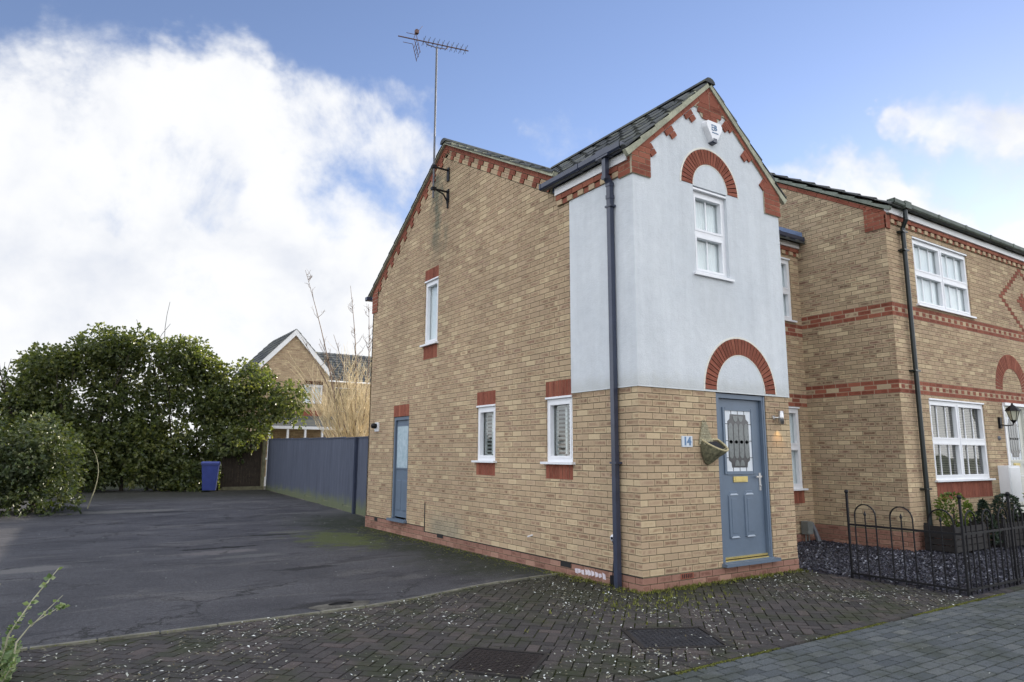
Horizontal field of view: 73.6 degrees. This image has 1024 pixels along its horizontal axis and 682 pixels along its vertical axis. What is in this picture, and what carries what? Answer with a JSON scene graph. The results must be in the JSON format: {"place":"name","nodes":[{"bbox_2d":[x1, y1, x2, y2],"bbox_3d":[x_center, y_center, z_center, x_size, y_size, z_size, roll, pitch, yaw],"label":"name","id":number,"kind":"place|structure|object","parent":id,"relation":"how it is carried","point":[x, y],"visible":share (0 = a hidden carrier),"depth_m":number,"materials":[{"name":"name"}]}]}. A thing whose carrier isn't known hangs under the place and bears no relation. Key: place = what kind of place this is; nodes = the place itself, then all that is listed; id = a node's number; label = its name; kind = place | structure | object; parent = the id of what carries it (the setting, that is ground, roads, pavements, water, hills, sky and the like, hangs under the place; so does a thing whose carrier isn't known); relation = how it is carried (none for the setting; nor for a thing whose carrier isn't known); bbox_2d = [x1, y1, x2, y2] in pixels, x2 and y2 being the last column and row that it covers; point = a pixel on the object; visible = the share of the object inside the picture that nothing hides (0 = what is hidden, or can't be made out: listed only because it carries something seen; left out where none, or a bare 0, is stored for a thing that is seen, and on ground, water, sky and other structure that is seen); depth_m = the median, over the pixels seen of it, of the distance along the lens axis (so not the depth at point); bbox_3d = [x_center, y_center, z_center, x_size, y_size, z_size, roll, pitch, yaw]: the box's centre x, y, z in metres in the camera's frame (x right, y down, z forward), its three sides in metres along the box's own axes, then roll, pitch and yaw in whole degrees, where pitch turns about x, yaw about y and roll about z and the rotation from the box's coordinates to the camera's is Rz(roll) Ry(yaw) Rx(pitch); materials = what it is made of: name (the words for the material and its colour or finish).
{"place":"outdoors","nodes":[
{"label":"outdoors","id":0,"kind":"place"},
{"bbox_2d":[0,486,551,649],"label":"driveway","id":1,"kind":"structure","parent":0,"point":[105,551],"depth_m":9.28,"materials":[{"name":"grey asphalt"}]},
{"bbox_2d":[201,461,220,490],"bbox_3d":[-10.604,4.748,24.036,0.600,1.028,0.805,4,-10,-19],"label":"wheelie bin","id":2,"kind":"object","parent":1,"relation":"on","point":[210,470],"visible":0.97,"depth_m":23.76,"materials":[{"name":"blue plastic"}]},
{"bbox_2d":[220,440,266,489],"bbox_3d":[-9.905,4.583,25.258,1.520,1.850,0.160,6,-11,-33],"label":"wooden fence","id":3,"kind":"object","parent":1,"relation":"on","point":[251,471],"visible":0.79,"depth_m":25.29,"materials":[{"name":"brown wood"}]},
{"bbox_2d":[265,436,368,515],"bbox_3d":[-5.779,3.781,20.107,0.166,2.033,12.925,6,-11,-31],"label":"wooden fence","id":4,"kind":"object","parent":1,"relation":"on","point":[329,472],"visible":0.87,"depth_m":19.35,"materials":[{"name":"blue wood"}]},
{"bbox_2d":[309,600,369,609],"bbox_3d":[-1.687,2.602,6.759,0.628,0.020,0.288,6,-11,-33],"label":"stopcock cover","id":5,"kind":"object","parent":1,"relation":"on","point":[334,606],"visible":0.93,"depth_m":6.68,"materials":[{"name":"concrete"}]},
{"bbox_2d":[15,456,960,595],"bbox_3d":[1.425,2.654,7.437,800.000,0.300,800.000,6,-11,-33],"label":"ground","id":6,"kind":"structure","parent":0,"point":[117,487],"depth_m":26.52,"materials":[{"name":"soil"}]},
{"bbox_2d":[0,410,89,517],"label":"evergreen bush","id":7,"kind":"object","parent":6,"relation":"on","point":[35,465],"visible":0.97,"depth_m":15.79,"materials":[{"name":"green plant"}]},
{"bbox_2d":[87,450,98,508],"bbox_3d":[-10.607,3.534,17.337,0.194,1.556,0.219,6,-11,-33],"label":"sapling","id":8,"kind":"object","parent":6,"relation":"on","point":[95,484],"visible":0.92,"depth_m":17.34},
{"bbox_2d":[0,303,311,491],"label":"evergreen bush","id":9,"kind":"object","parent":6,"relation":"on","point":[136,444],"visible":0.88,"depth_m":24.16,"materials":[{"name":"green plant"}]},
{"bbox_2d":[20,573,561,651],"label":"edging kerb","id":10,"kind":"structure","parent":6,"relation":"on","point":[127,636],"depth_m":6.11,"materials":[{"name":"concrete"}]},
{"bbox_2d":[233,329,370,485],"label":"brick house","id":11,"kind":"structure","parent":6,"relation":"on","point":[273,352],"depth_m":31.25,"materials":[{"name":"brick"}]},
{"bbox_2d":[303,384,322,403],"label":"window","id":12,"kind":"structure","parent":11,"relation":"in","point":[320,387],"depth_m":31.49,"materials":[{"name":"white plastic"}]},
{"bbox_2d":[282,270,372,437],"bbox_3d":[-5.085,1.329,20.875,3.886,7.100,3.300,6,-11,-33],"label":"bare shrub","id":13,"kind":"object","parent":6,"relation":"on","point":[347,412],"visible":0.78,"depth_m":20.44,"materials":[{"name":"beige plant"}]},
{"bbox_2d":[365,77,814,592],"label":"brick house","id":14,"kind":"structure","parent":6,"relation":"on","point":[569,352],"depth_m":9.09,"materials":[{"name":"brown brick"}]},
{"bbox_2d":[371,422,378,431],"bbox_3d":[-2.808,1.752,13.954,0.150,0.180,0.160,6,-11,-33],"label":"security light","id":15,"kind":"object","parent":14,"relation":"attached to","point":[375,426],"visible":1,"depth_m":13.92,"materials":[{"name":"white plastic"}]},
{"bbox_2d":[386,416,408,522],"bbox_3d":[-2.115,2.410,12.933,0.160,1.945,0.770,6,-11,-33],"label":"door","id":16,"kind":"structure","parent":14,"relation":"in","point":[401,428],"depth_m":13.01,"materials":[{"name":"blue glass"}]},
{"bbox_2d":[419,276,438,347],"bbox_3d":[-1.247,-0.502,12.572,0.655,1.226,0.640,6,-11,-33],"label":"window","id":17,"kind":"structure","parent":14,"relation":"in","point":[431,325],"depth_m":12.57,"materials":[{"name":"white plastic"}]},
{"bbox_2d":[398,27,468,207],"bbox_3d":[-1.439,-4.082,12.326,1.320,3.392,0.320,4,-10,-20],"label":"tv aerial","id":18,"kind":"object","parent":14,"relation":"attached to","point":[433,167],"visible":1,"depth_m":12.34,"materials":[{"name":"metal"}]},
{"bbox_2d":[471,404,496,462],"bbox_3d":[-0.178,1.439,10.599,0.655,0.871,0.650,6,-11,-33],"label":"window","id":19,"kind":"structure","parent":14,"relation":"in","point":[486,413],"depth_m":10.62,"materials":[{"name":"white plastic"}]},
{"bbox_2d":[540,395,575,464],"bbox_3d":[0.835,1.188,9.086,0.655,0.881,0.675,6,-11,-33],"label":"window","id":20,"kind":"structure","parent":14,"relation":"in","point":[559,408],"depth_m":9.10,"materials":[{"name":"white plastic"}]},
{"bbox_2d":[610,534,613,586],"bbox_3d":[1.159,2.511,7.835,0.038,0.579,0.090,6,-11,-33],"label":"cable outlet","id":21,"kind":"object","parent":14,"relation":"attached to","point":[612,575],"visible":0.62,"depth_m":7.82,"materials":[{"name":"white plastic"}]},
{"bbox_2d":[681,436,692,446],"bbox_3d":[2.074,1.190,8.100,0.180,0.130,0.015,6,-11,-33],"label":"number plaque","id":22,"kind":"object","parent":14,"relation":"attached to","point":[686,441],"visible":1,"depth_m":8.09,"materials":[{"name":"white"}]},
{"bbox_2d":[702,120,721,145],"bbox_3d":[2.667,-2.758,9.087,0.319,0.305,0.080,6,-11,-33],"label":"alarm box","id":23,"kind":"object","parent":14,"relation":"attached to","point":[712,130],"visible":1,"depth_m":9.04,"materials":[{"name":"white plastic"}]},
{"bbox_2d":[698,420,728,464],"bbox_3d":[2.453,1.212,8.206,0.358,0.538,0.257,6,-11,-33],"label":"wall basket","id":24,"kind":"object","parent":14,"relation":"attached to","point":[712,451],"depth_m":8.19,"materials":[{"name":"wicker"}]},
{"bbox_2d":[693,187,734,281],"bbox_3d":[2.423,-1.336,9.090,0.740,1.166,0.655,6,-11,-33],"label":"window","id":25,"kind":"structure","parent":14,"relation":"in","point":[710,250],"depth_m":8.98,"materials":[{"name":"white plastic"}]},
{"bbox_2d":[716,393,780,567],"bbox_3d":[2.930,1.719,8.617,1.030,2.080,0.185,6,-11,-33],"label":"door","id":26,"kind":"structure","parent":14,"relation":"in","point":[741,425],"depth_m":8.65,"materials":[{"name":"blue wood"}]},
{"bbox_2d":[772,411,783,423],"bbox_3d":[3.515,1.012,9.055,0.157,0.173,0.071,-2,-10,12],"label":"wall lamp","id":27,"kind":"object","parent":14,"relation":"attached to","point":[780,417],"visible":1,"depth_m":9.02,"materials":[{"name":"metal"}]},
{"bbox_2d":[781,257,797,322],"bbox_3d":[4.523,-0.937,12.477,1.180,1.196,0.645,6,-11,-33],"label":"window","id":28,"kind":"structure","parent":14,"relation":"in","point":[784,261],"depth_m":12.54,"materials":[{"name":"white plastic"}]},
{"bbox_2d":[788,407,808,490],"bbox_3d":[4.512,1.880,12.012,1.180,1.446,0.645,6,-11,-33],"label":"window","id":29,"kind":"structure","parent":14,"relation":"in","point":[793,411],"depth_m":12.08,"materials":[{"name":"white plastic"}]},
{"bbox_2d":[612,584,1023,681],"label":"edging row","id":30,"kind":"object","parent":6,"relation":"on","point":[645,677],"visible":0.62,"depth_m":5.52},
{"bbox_2d":[770,172,1023,550],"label":"brick house","id":31,"kind":"structure","parent":6,"relation":"on","point":[912,318],"depth_m":11.94,"materials":[{"name":"brown brick"}]},
{"bbox_2d":[911,236,976,318],"bbox_3d":[7.630,-1.082,12.571,2.100,1.236,0.645,6,-11,-33],"label":"window","id":32,"kind":"structure","parent":31,"relation":"in","point":[940,272],"depth_m":12.40,"materials":[{"name":"white plastic"}]},
{"bbox_2d":[928,398,995,481],"bbox_3d":[7.670,1.768,12.134,2.100,1.381,0.645,6,-11,-33],"label":"window","id":33,"kind":"structure","parent":31,"relation":"in","point":[957,427],"depth_m":12.08,"materials":[{"name":"white plastic"}]},
{"bbox_2d":[997,403,1020,428],"bbox_3d":[9.265,1.389,12.731,0.260,0.470,0.333,6,-11,-33],"label":"wall lantern","id":34,"kind":"object","parent":31,"relation":"attached to","point":[1012,411],"depth_m":12.67,"materials":[{"name":"black metal"}]},
{"bbox_2d":[998,465,1023,501],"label":"meter box","id":35,"kind":"object","parent":31,"relation":"attached to","point":[1010,482],"visible":0.57,"depth_m":12.45,"materials":[{"name":"white plastic"}]},
{"bbox_2d":[1009,467,1022,499],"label":"box door","id":36,"kind":"structure","parent":35,"relation":"in","point":[1015,476],"depth_m":12.47,"materials":[{"name":"white plastic"}]},
{"bbox_2d":[1004,406,1023,511],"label":"door","id":37,"kind":"structure","parent":31,"relation":"in","point":[1015,433],"depth_m":13.22,"materials":[{"name":"white plastic"}]},
{"bbox_2d":[9,570,969,681],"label":"block paving","id":38,"kind":"structure","parent":0,"point":[802,614],"depth_m":5.68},
{"bbox_2d":[0,567,69,681],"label":"young shrub","id":39,"kind":"object","parent":38,"relation":"on","point":[9,654],"visible":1,"depth_m":4.68,"materials":[{"name":"green plant"}]},
{"bbox_2d":[443,646,549,679],"bbox_3d":[-0.100,2.335,4.938,0.620,0.053,0.600,-3,-10,16],"label":"manhole cover","id":40,"kind":"object","parent":38,"relation":"on","point":[495,661],"visible":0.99,"depth_m":4.92,"materials":[{"name":"metal"}]},
{"bbox_2d":[20,527,1004,674],"bbox_3d":[-2.603,2.848,8.360,12.340,0.057,10.409,6,-11,-33],"label":"moss","id":41,"kind":"object","parent":38,"relation":"on","point":[725,593],"visible":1,"depth_m":7.29,"materials":[{"name":"green plant"}]},
{"bbox_2d":[17,493,1015,681],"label":"leaf litter","id":42,"kind":"object","parent":38,"relation":"on","point":[909,595],"visible":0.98,"depth_m":5.75,"materials":[{"name":"brown plant"}]},
{"bbox_2d":[620,626,731,650],"bbox_3d":[1.323,2.451,5.604,0.720,0.053,0.620,1,-9,-6],"label":"manhole cover","id":43,"kind":"object","parent":38,"relation":"on","point":[671,638],"visible":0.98,"depth_m":5.58,"materials":[{"name":"grey metal"}]},
{"bbox_2d":[0,0,1023,454],"label":"sky","id":44,"kind":"structure","parent":0,"point":[197,157],"materials":[{"name":"blue"}]},
{"bbox_2d":[646,589,1023,681],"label":"road","id":45,"kind":"structure","parent":0,"point":[872,654],"depth_m":5.16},
{"bbox_2d":[797,539,1023,596],"bbox_3d":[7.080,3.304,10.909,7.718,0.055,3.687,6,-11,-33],"label":"slate chippings","id":46,"kind":"object","parent":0,"point":[827,559],"visible":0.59,"depth_m":9.33,"materials":[{"name":"grey gravel"}]},
{"bbox_2d":[801,521,821,541],"bbox_3d":[5.133,3.276,11.705,0.281,0.380,0.212,6,-11,-33],"label":"service post","id":47,"kind":"object","parent":46,"relation":"on","point":[808,527],"visible":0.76,"depth_m":11.68,"materials":[{"name":"metal"}]},
{"bbox_2d":[844,490,1023,596],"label":"metal railing","id":48,"kind":"object","parent":46,"relation":"on","point":[1016,579],"visible":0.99,"depth_m":7.81,"materials":[{"name":"black metal"}]},
{"bbox_2d":[923,520,988,553],"bbox_3d":[6.965,3.071,10.729,1.028,0.440,0.454,6,-11,-33],"label":"planter","id":49,"kind":"object","parent":46,"relation":"on","point":[949,543],"visible":0.54,"depth_m":10.49,"materials":[{"name":"wood"}]},
{"bbox_2d":[933,491,976,526],"bbox_3d":[6.939,2.656,10.765,0.572,0.582,0.615,6,-11,-33],"label":"garden shrub","id":50,"kind":"object","parent":49,"relation":"on","point":[965,505],"visible":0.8,"depth_m":10.74,"materials":[{"name":"green plant"}]},
{"bbox_2d":[973,498,1003,543],"bbox_3d":[7.615,2.899,11.034,0.438,0.722,0.452,-1,-9,6],"label":"garden shrub","id":51,"kind":"object","parent":46,"relation":"on","point":[982,504],"visible":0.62,"depth_m":11.01,"materials":[{"name":"green plant"}]},
{"bbox_2d":[971,516,1023,549],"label":"planter","id":52,"kind":"object","parent":46,"relation":"on","point":[1006,533],"visible":0.35,"depth_m":11.10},
{"bbox_2d":[988,493,1023,520],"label":"garden shrub","id":53,"kind":"object","parent":52,"relation":"on","point":[1014,500],"visible":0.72,"depth_m":11.50,"materials":[{"name":"green plant"}]}
]}

